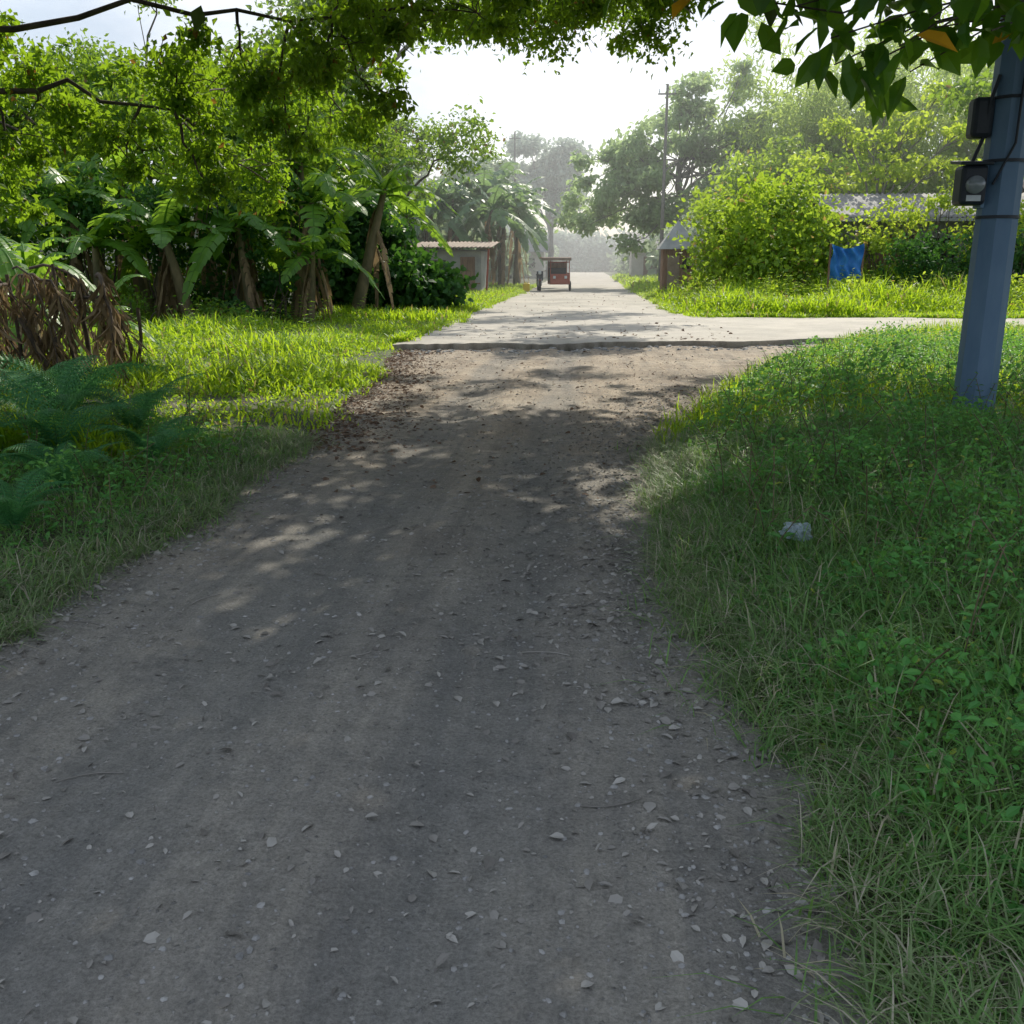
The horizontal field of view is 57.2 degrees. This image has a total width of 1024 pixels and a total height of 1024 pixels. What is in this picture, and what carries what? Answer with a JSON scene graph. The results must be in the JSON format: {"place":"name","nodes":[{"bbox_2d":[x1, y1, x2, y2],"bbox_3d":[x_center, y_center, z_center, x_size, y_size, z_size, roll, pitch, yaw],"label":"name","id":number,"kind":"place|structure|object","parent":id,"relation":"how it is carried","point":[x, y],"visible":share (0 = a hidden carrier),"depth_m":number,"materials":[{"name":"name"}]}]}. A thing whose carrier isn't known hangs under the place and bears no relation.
{"place":"outdoors","nodes":[
{"label":"outdoors","id":0,"kind":"place"},
{"bbox_2d":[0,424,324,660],"bbox_3d":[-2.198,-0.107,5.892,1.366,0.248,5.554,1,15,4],"label":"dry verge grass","id":1,"kind":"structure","parent":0,"point":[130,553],"depth_m":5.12,"materials":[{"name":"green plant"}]},
{"bbox_2d":[0,305,450,471],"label":"verge grass","id":2,"kind":"structure","parent":0,"point":[291,348],"depth_m":11.61,"materials":[{"name":"green plant"}]},
{"bbox_2d":[265,282,531,321],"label":"tall grass","id":3,"kind":"structure","parent":0,"point":[496,290],"depth_m":25.98,"materials":[{"name":"green plant"}]},
{"bbox_2d":[0,344,902,1023],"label":"dirt road","id":4,"kind":"structure","parent":0,"point":[38,960],"depth_m":2.91,"materials":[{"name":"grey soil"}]},
{"bbox_2d":[55,390,641,807],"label":"fallen twigs","id":5,"kind":"object","parent":4,"relation":"on","point":[369,652],"visible":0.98,"depth_m":3.75,"materials":[{"name":"brown wood"}]},
{"bbox_2d":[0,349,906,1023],"bbox_3d":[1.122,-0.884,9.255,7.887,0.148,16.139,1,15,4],"label":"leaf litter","id":6,"kind":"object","parent":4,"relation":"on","point":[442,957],"visible":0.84,"depth_m":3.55,"materials":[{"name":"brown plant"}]},
{"bbox_2d":[270,348,696,498],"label":"leaf litter","id":7,"kind":"object","parent":4,"relation":"on","point":[362,412],"visible":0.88,"depth_m":10.20,"materials":[{"name":"brown plant"}]},
{"bbox_2d":[0,0,994,235],"label":"sky","id":8,"kind":"structure","parent":0,"point":[591,98],"materials":[{"name":"white"}]},
{"bbox_2d":[0,271,1023,1023],"bbox_3d":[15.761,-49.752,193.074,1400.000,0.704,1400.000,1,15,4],"label":"ground","id":9,"kind":"structure","parent":0,"point":[312,411],"depth_m":5.02,"materials":[{"name":"green plant"}]},
{"bbox_2d":[0,166,70,318],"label":"banana plant","id":10,"kind":"object","parent":9,"relation":"on","point":[24,227],"visible":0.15,"depth_m":21.32,"materials":[{"name":"green plant"}]},
{"bbox_2d":[0,248,82,367],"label":"banana plant","id":11,"kind":"object","parent":9,"relation":"on","point":[5,256],"visible":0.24,"depth_m":13.20,"materials":[{"name":"green plant"}]},
{"bbox_2d":[0,467,86,533],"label":"fern","id":12,"kind":"object","parent":9,"relation":"on","point":[9,512],"visible":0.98,"depth_m":5.11,"materials":[{"name":"green plant"}]},
{"bbox_2d":[0,236,98,337],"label":"banana plant","id":13,"kind":"object","parent":9,"relation":"on","point":[28,254],"visible":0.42,"depth_m":14.59,"materials":[{"name":"green plant"}]},
{"bbox_2d":[0,440,123,495],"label":"fern","id":14,"kind":"object","parent":9,"relation":"on","point":[25,458],"visible":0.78,"depth_m":5.91,"materials":[{"name":"green plant"}]},
{"bbox_2d":[0,353,147,408],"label":"fern","id":15,"kind":"object","parent":9,"relation":"on","point":[28,368],"visible":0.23,"depth_m":8.35,"materials":[{"name":"green plant"}]},
{"bbox_2d":[0,263,150,395],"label":"dead fronds","id":16,"kind":"object","parent":9,"relation":"on","point":[28,318],"visible":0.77,"depth_m":10.53,"materials":[{"name":"brown plant"}]},
{"bbox_2d":[0,369,163,451],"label":"fern","id":17,"kind":"object","parent":9,"relation":"on","point":[46,414],"visible":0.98,"depth_m":6.88,"materials":[{"name":"green plant"}]},
{"bbox_2d":[8,147,156,312],"bbox_3d":[-10.307,-6.551,22.314,2.858,4.137,3.549,1,15,4],"label":"banana plant","id":18,"kind":"object","parent":9,"relation":"on","point":[56,178],"visible":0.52,"depth_m":21.83,"materials":[{"name":"green plant"}]},
{"bbox_2d":[0,355,171,417],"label":"fern","id":19,"kind":"object","parent":9,"relation":"on","point":[64,395],"visible":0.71,"depth_m":7.78,"materials":[{"name":"green plant"}]},
{"bbox_2d":[32,205,152,312],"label":"banana plant","id":20,"kind":"object","parent":9,"relation":"on","point":[95,239],"visible":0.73,"depth_m":21.03,"materials":[{"name":"green plant"}]},
{"bbox_2d":[0,49,185,215],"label":"fruit tree","id":21,"kind":"object","parent":9,"relation":"on","point":[61,162],"visible":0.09,"depth_m":25.95,"materials":[{"name":"green plant"}]},
{"bbox_2d":[5,0,181,299],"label":"fruit tree","id":22,"kind":"object","parent":9,"relation":"on","point":[104,48],"visible":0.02,"depth_m":35.45,"materials":[{"name":"green plant"}]},
{"bbox_2d":[0,33,193,294],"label":"fruit tree","id":23,"kind":"object","parent":9,"relation":"on","point":[96,81],"visible":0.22,"depth_m":27.84,"materials":[{"name":"green plant"}]},
{"bbox_2d":[54,132,175,314],"bbox_3d":[-9.940,-7.362,24.023,3.309,4.801,3.819,1,15,4],"label":"banana plant","id":24,"kind":"object","parent":9,"relation":"on","point":[142,283],"visible":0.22,"depth_m":24.17,"materials":[{"name":"green plant"}]},
{"bbox_2d":[66,274,164,355],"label":"banana plant","id":25,"kind":"object","parent":9,"relation":"on","point":[118,284],"visible":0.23,"depth_m":14.25,"materials":[{"name":"green plant"}]},
{"bbox_2d":[0,234,257,328],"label":"hedge","id":26,"kind":"object","parent":9,"relation":"on","point":[132,304],"visible":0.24,"depth_m":20.92,"materials":[{"name":"green plant"}]},
{"bbox_2d":[0,381,262,541],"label":"roadside weeds","id":27,"kind":"object","parent":9,"relation":"on","point":[188,409],"visible":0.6,"depth_m":6.28,"materials":[{"name":"green plant"}]},
{"bbox_2d":[75,374,202,428],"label":"fern","id":28,"kind":"object","parent":9,"relation":"on","point":[146,403],"visible":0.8,"depth_m":7.86,"materials":[{"name":"green plant"}]},
{"bbox_2d":[81,416,225,464],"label":"fern","id":29,"kind":"object","parent":9,"relation":"on","point":[160,438],"visible":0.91,"depth_m":6.77,"materials":[{"name":"green plant"}]},
{"bbox_2d":[0,402,312,637],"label":"creeping weeds","id":30,"kind":"object","parent":9,"relation":"on","point":[52,479],"visible":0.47,"depth_m":5.88,"materials":[{"name":"green plant"}]},
{"bbox_2d":[90,190,235,319],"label":"banana plant","id":31,"kind":"object","parent":9,"relation":"on","point":[171,267],"visible":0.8,"depth_m":21.48,"materials":[{"name":"green plant"}]},
{"bbox_2d":[0,200,327,307],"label":"hedge","id":32,"kind":"object","parent":9,"relation":"on","point":[110,273],"visible":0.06,"depth_m":25.78,"materials":[{"name":"green plant"}]},
{"bbox_2d":[0,410,344,668],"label":"verge grass","id":33,"kind":"structure","parent":9,"relation":"on","point":[85,505],"depth_m":5.74,"materials":[{"name":"green plant"}]},
{"bbox_2d":[114,166,236,316],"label":"banana plant","id":34,"kind":"object","parent":9,"relation":"on","point":[188,213],"visible":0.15,"depth_m":22.10,"materials":[{"name":"green plant"}]},
{"bbox_2d":[0,158,360,321],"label":"banana plants","id":35,"kind":"object","parent":9,"relation":"on","point":[274,285],"visible":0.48,"depth_m":22.33,"materials":[{"name":"green plant"}]},
{"bbox_2d":[137,114,247,303],"bbox_3d":[-7.870,-7.506,23.994,2.952,5.107,2.985,-5,16,-20],"label":"banana plant","id":36,"kind":"object","parent":9,"relation":"on","point":[211,278],"visible":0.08,"depth_m":24.38,"materials":[{"name":"green plant"}]},
{"bbox_2d":[43,294,374,346],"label":"roadside weeds","id":37,"kind":"object","parent":9,"relation":"on","point":[247,316],"visible":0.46,"depth_m":19.83,"materials":[{"name":"green plant"}]},
{"bbox_2d":[156,196,298,315],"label":"banana plant","id":38,"kind":"object","parent":9,"relation":"on","point":[246,276],"visible":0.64,"depth_m":21.66,"materials":[{"name":"green plant"}]},
{"bbox_2d":[192,151,303,315],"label":"banana plant","id":39,"kind":"object","parent":9,"relation":"on","point":[215,220],"visible":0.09,"depth_m":22.56,"materials":[{"name":"green plant"}]},
{"bbox_2d":[152,54,413,299],"bbox_3d":[-7.913,-9.639,28.802,9.220,7.010,13.702,-1,15,-2],"label":"fruit tree","id":40,"kind":"object","parent":9,"relation":"on","point":[322,166],"visible":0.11,"depth_m":25.96,"materials":[{"name":"green plant"}]},
{"bbox_2d":[144,23,424,217],"bbox_3d":[-8.380,-12.912,34.864,9.352,10.263,11.966,1,15,4],"label":"fruit tree","id":41,"kind":"object","parent":9,"relation":"on","point":[400,151],"visible":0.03,"depth_m":37.15,"materials":[{"name":"green plant"}]},
{"bbox_2d":[247,104,349,297],"bbox_3d":[-6.004,-8.262,25.826,3.475,5.652,3.396,-7,16,-25],"label":"banana plant","id":42,"kind":"object","parent":9,"relation":"on","point":[304,173],"visible":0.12,"depth_m":25.22,"materials":[{"name":"green plant"}]},
{"bbox_2d":[249,155,376,320],"bbox_3d":[-4.733,-6.647,23.008,3.076,3.993,3.666,-7,16,-25],"label":"banana plant","id":43,"kind":"object","parent":9,"relation":"on","point":[326,193],"visible":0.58,"depth_m":22.73,"materials":[{"name":"green plant"}]},
{"bbox_2d":[268,227,384,322],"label":"banana plant","id":44,"kind":"object","parent":9,"relation":"on","point":[293,265],"visible":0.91,"depth_m":21.93,"materials":[{"name":"green plant"}]},
{"bbox_2d":[213,0,491,133],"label":"rain tree","id":45,"kind":"object","parent":9,"relation":"on","point":[366,76],"visible":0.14,"depth_m":38.48,"materials":[{"name":"green plant"}]},
{"bbox_2d":[333,157,400,216],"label":"banana plant","id":46,"kind":"object","parent":9,"relation":"on","point":[364,170],"visible":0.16,"depth_m":32.23,"materials":[{"name":"green plant"}]},
{"bbox_2d":[320,171,416,245],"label":"banana plant","id":47,"kind":"object","parent":9,"relation":"on","point":[350,183],"visible":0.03,"depth_m":29.77,"materials":[{"name":"green plant"}]},
{"bbox_2d":[272,185,478,310],"bbox_3d":[-4.038,-7.494,27.170,6.294,3.911,4.779,-4,15,-14],"label":"vine covered bush","id":48,"kind":"object","parent":9,"relation":"on","point":[424,280],"visible":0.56,"depth_m":26.74,"materials":[{"name":"green plant"}]},
{"bbox_2d":[330,147,459,310],"bbox_3d":[-3.062,-7.408,25.057,3.276,4.432,3.341,-5,15,-17],"label":"banana plant","id":49,"kind":"object","parent":9,"relation":"on","point":[372,255],"visible":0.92,"depth_m":24.73,"materials":[{"name":"green plant"}]},
{"bbox_2d":[0,0,802,228],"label":"acacia tree","id":50,"kind":"object","parent":9,"relation":"on","point":[315,65],"visible":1,"depth_m":9.46,"materials":[{"name":"green plant"}]},
{"bbox_2d":[335,94,506,209],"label":"fruit tree","id":51,"kind":"object","parent":9,"relation":"on","point":[443,142],"visible":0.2,"depth_m":40.72,"materials":[{"name":"green plant"}]},
{"bbox_2d":[392,196,452,256],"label":"banana plant","id":52,"kind":"object","parent":9,"relation":"on","point":[434,232],"visible":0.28,"depth_m":35.69,"materials":[{"name":"green plant"}]},
{"bbox_2d":[409,178,480,250],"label":"banana plant","id":53,"kind":"object","parent":9,"relation":"on","point":[460,232],"visible":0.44,"depth_m":51.74,"materials":[{"name":"green plant"}]},
{"bbox_2d":[408,157,494,249],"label":"banana plant","id":54,"kind":"object","parent":9,"relation":"on","point":[457,205],"visible":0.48,"depth_m":52.73,"materials":[{"name":"green plant"}]},
{"bbox_2d":[411,241,500,291],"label":"tin shed","id":55,"kind":"structure","parent":9,"relation":"on","point":[473,262],"depth_m":44.76,"materials":[{"name":"grey metal"}]},
{"bbox_2d":[460,257,474,291],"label":"door","id":56,"kind":"structure","parent":55,"relation":"in","point":[468,262],"depth_m":44.71,"materials":[{"name":"brown wood"}]},
{"bbox_2d":[422,177,500,250],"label":"banana plant","id":57,"kind":"object","parent":9,"relation":"on","point":[492,231],"visible":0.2,"depth_m":55.31,"materials":[{"name":"green plant"}]},
{"bbox_2d":[388,144,545,216],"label":"distant tree","id":58,"kind":"object","parent":9,"relation":"on","point":[491,164],"visible":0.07,"depth_m":78.39,"materials":[{"name":"green plant"}]},
{"bbox_2d":[438,167,513,261],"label":"banana plant","id":59,"kind":"object","parent":9,"relation":"on","point":[487,179],"visible":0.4,"depth_m":55.27,"materials":[{"name":"green plant"}]},
{"bbox_2d":[4,163,948,283],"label":"distant trees","id":60,"kind":"object","parent":9,"relation":"on","point":[622,267],"visible":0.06,"depth_m":73.33,"materials":[{"name":"green plant"}]},
{"bbox_2d":[449,173,544,283],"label":"banana plant","id":61,"kind":"object","parent":9,"relation":"on","point":[508,217],"visible":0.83,"depth_m":51.36,"materials":[{"name":"green plant"}]},
{"bbox_2d":[460,161,543,272],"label":"banana plant","id":62,"kind":"object","parent":9,"relation":"on","point":[506,165],"visible":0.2,"depth_m":59.23,"materials":[{"name":"green plant"}]},
{"bbox_2d":[462,185,552,285],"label":"banana plant","id":63,"kind":"object","parent":9,"relation":"on","point":[523,240],"visible":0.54,"depth_m":54.95,"materials":[{"name":"green plant"}]},
{"bbox_2d":[476,187,566,284],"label":"banana plant","id":64,"kind":"object","parent":9,"relation":"on","point":[530,221],"visible":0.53,"depth_m":56.40,"materials":[{"name":"green plant"}]},
{"bbox_2d":[494,176,549,283],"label":"banana plant","id":65,"kind":"object","parent":9,"relation":"on","point":[510,240],"visible":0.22,"depth_m":63.55,"materials":[{"name":"green plant"}]},
{"bbox_2d":[524,252,545,277],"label":"walls","id":66,"kind":"structure","parent":9,"relation":"on","point":[538,266],"depth_m":98.59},
{"bbox_2d":[501,130,593,276],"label":"distant tree","id":67,"kind":"object","parent":9,"relation":"on","point":[553,170],"visible":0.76,"depth_m":102.53,"materials":[{"name":"green plant"}]},
{"bbox_2d":[506,224,632,271],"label":"distant trees","id":68,"kind":"object","parent":9,"relation":"on","point":[586,254],"visible":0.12,"depth_m":178.17,"materials":[{"name":"green plant"}]},
{"bbox_2d":[396,342,814,355],"bbox_3d":[1.956,-2.936,17.020,8.139,0.119,1.163,-3,15,-10],"label":"broken concrete","id":69,"kind":"object","parent":9,"relation":"on","point":[599,348],"visible":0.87,"depth_m":17.08,"materials":[{"name":"concrete"}]},
{"bbox_2d":[629,249,656,275],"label":"walls","id":70,"kind":"structure","parent":9,"relation":"on","point":[635,266],"depth_m":78.52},
{"bbox_2d":[610,270,705,292],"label":"tall grass","id":71,"kind":"structure","parent":9,"relation":"on","point":[646,283],"depth_m":58.16,"materials":[{"name":"green plant"}]},
{"bbox_2d":[658,84,676,281],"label":"utility pole","id":72,"kind":"object","parent":9,"relation":"on","point":[667,93],"visible":0.95,"depth_m":52.33,"materials":[{"name":"grey wood"}]},
{"bbox_2d":[553,53,788,260],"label":"almond tree","id":73,"kind":"object","parent":9,"relation":"on","point":[635,163],"visible":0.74,"depth_m":55.28,"materials":[{"name":"green plant"}]},
{"bbox_2d":[656,220,696,292],"bbox_3d":[7.048,-10.813,40.144,1.700,3.200,2.000,1,15,4],"label":"wooden hut","id":74,"kind":"object","parent":9,"relation":"on","point":[667,245],"visible":0.41,"depth_m":39.47,"materials":[{"name":"brown wood"}]},
{"bbox_2d":[666,255,679,290],"bbox_3d":[6.789,-9.947,39.605,0.500,1.700,0.050,1,15,4],"label":"door","id":75,"kind":"structure","parent":74,"relation":"in","point":[672,263],"depth_m":39.51,"materials":[{"name":"wood"}]},
{"bbox_2d":[384,283,1023,342],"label":"verge grass","id":76,"kind":"structure","parent":9,"relation":"on","point":[409,334],"depth_m":25.38,"materials":[{"name":"green plant"}]},
{"bbox_2d":[659,153,887,295],"bbox_3d":[9.087,-10.102,34.112,8.361,5.388,7.558,11,19,37],"label":"flowering hedge","id":77,"kind":"object","parent":9,"relation":"on","point":[740,241],"visible":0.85,"depth_m":33.09,"materials":[{"name":"green plant"}]},
{"bbox_2d":[683,124,899,233],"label":"bush","id":78,"kind":"object","parent":9,"relation":"on","point":[842,165],"visible":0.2,"depth_m":44.79,"materials":[{"name":"green plant"}]},
{"bbox_2d":[778,522,812,541],"bbox_3d":[1.389,0.086,4.575,0.177,0.088,0.131,6,28,-26],"label":"plastic bag","id":79,"kind":"object","parent":9,"relation":"on","point":[794,526],"visible":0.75,"depth_m":4.54,"materials":[{"name":"white plastic"}]},
{"bbox_2d":[598,395,1023,1023],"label":"verge grass","id":80,"kind":"structure","parent":9,"relation":"on","point":[820,533],"depth_m":3.48,"materials":[{"name":"green plant"}]},
{"bbox_2d":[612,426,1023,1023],"bbox_3d":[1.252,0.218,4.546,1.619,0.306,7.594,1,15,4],"label":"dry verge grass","id":81,"kind":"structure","parent":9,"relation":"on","point":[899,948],"depth_m":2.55,"materials":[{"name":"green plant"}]},
{"bbox_2d":[636,318,1023,450],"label":"verge grass","id":82,"kind":"structure","parent":9,"relation":"on","point":[679,423],"depth_m":9.70,"materials":[{"name":"green plant"}]},
{"bbox_2d":[644,387,1023,1023],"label":"creeping weeds","id":83,"kind":"object","parent":9,"relation":"on","point":[1009,813],"visible":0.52,"depth_m":3.79,"materials":[{"name":"green plant"}]},
{"bbox_2d":[646,259,1023,316],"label":"tall grass","id":84,"kind":"structure","parent":9,"relation":"on","point":[860,302],"depth_m":27.47,"materials":[{"name":"green plant"}]},
{"bbox_2d":[826,243,864,290],"bbox_3d":[11.001,-7.770,30.975,1.120,2.100,0.276,1,15,4],"label":"blue tarp","id":85,"kind":"object","parent":9,"relation":"on","point":[849,259],"visible":0.79,"depth_m":30.86,"materials":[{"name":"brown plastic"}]},
{"bbox_2d":[702,0,994,193],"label":"bamboo clump","id":86,"kind":"object","parent":9,"relation":"on","point":[821,102],"visible":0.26,"depth_m":49.84,"materials":[{"name":"green plant"}]},
{"bbox_2d":[674,315,1023,456],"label":"creeping weeds","id":87,"kind":"object","parent":9,"relation":"on","point":[762,378],"visible":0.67,"depth_m":9.40,"materials":[{"name":"green plant"}]},
{"bbox_2d":[684,336,1023,725],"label":"roadside weeds","id":88,"kind":"object","parent":9,"relation":"on","point":[967,626],"visible":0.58,"depth_m":5.52,"materials":[{"name":"green plant"}]},
{"bbox_2d":[783,77,984,194],"bbox_3d":[15.811,-13.479,39.693,8.528,8.845,3.465,3,15,10],"label":"lime tree","id":89,"kind":"object","parent":9,"relation":"on","point":[911,168],"visible":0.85,"depth_m":39.13,"materials":[{"name":"green plant"}]},
{"bbox_2d":[745,268,1023,305],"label":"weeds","id":90,"kind":"object","parent":9,"relation":"on","point":[924,272],"visible":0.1,"depth_m":29.33,"materials":[{"name":"green plant"}]},
{"bbox_2d":[847,175,1023,275],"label":"shrub","id":91,"kind":"object","parent":9,"relation":"on","point":[944,201],"visible":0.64,"depth_m":33.42,"materials":[{"name":"green plant"}]},
{"bbox_2d":[862,219,1023,289],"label":"hedge","id":92,"kind":"object","parent":9,"relation":"on","point":[925,256],"visible":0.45,"depth_m":31.60,"materials":[{"name":"green plant"}]},
{"bbox_2d":[927,63,993,130],"bbox_3d":[24.193,-13.252,36.837,16.747,10.353,9.269,1,15,4],"label":"fruit tree","id":93,"kind":"object","parent":9,"relation":"on","point":[964,87],"visible":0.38,"depth_m":36.08,"materials":[{"name":"green plant"}]},
{"bbox_2d":[918,221,1023,276],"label":"front wall","id":94,"kind":"structure","parent":9,"relation":"on","point":[953,224],"depth_m":35.23,"materials":[{"name":"grey concrete"}]},
{"bbox_2d":[861,221,913,234],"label":"lintel","id":95,"kind":"structure","parent":94,"relation":"attached to","point":[884,227],"depth_m":35.38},
{"bbox_2d":[860,235,911,273],"bbox_3d":[14.165,-9.466,35.830,1.900,2.100,0.080,1,15,4],"label":"door","id":96,"kind":"structure","parent":95,"relation":"attached to","point":[881,255],"depth_m":35.73,"materials":[{"name":"brown wood"}]},
{"bbox_2d":[950,17,1023,414],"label":"utility pole","id":97,"kind":"object","parent":9,"relation":"on","point":[989,187],"visible":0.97,"depth_m":7.41,"materials":[{"name":"concrete"}]},
{"bbox_3d":[5.706,-5.462,10.283,10.402,8.473,19.293,1,15,4],"label":"jackfruit tree","id":98,"kind":"object","parent":9,"relation":"on","visible":0},
{"bbox_2d":[603,0,1023,126],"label":"breadfruit branch","id":99,"kind":"object","parent":98,"relation":"attached to","point":[951,49],"visible":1,"depth_m":4.63,"materials":[{"name":"green plant"}]},
{"bbox_2d":[392,272,1023,350],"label":"concrete road","id":100,"kind":"structure","parent":0,"point":[553,300],"depth_m":22.09,"materials":[{"name":"grey concrete"}]},
{"bbox_2d":[536,257,570,290],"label":"motor tricycle","id":101,"kind":"object","parent":100,"relation":"on","point":[558,274],"visible":1,"depth_m":49.68,"materials":[{"name":"red paint"}]},
{"bbox_2d":[428,295,732,339],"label":"leaf litter","id":102,"kind":"object","parent":100,"relation":"on","point":[601,329],"visible":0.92,"depth_m":19.86,"materials":[{"name":"brown plant"}]},
{"bbox_2d":[809,192,1023,217],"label":"roof back","id":103,"kind":"structure","parent":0,"point":[876,193],"depth_m":37.54,"materials":[{"name":"metal"}]},
{"bbox_2d":[813,193,1023,217],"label":"roof front","id":104,"kind":"structure","parent":103,"relation":"attached to","point":[869,201],"depth_m":36.11,"materials":[{"name":"metal"}]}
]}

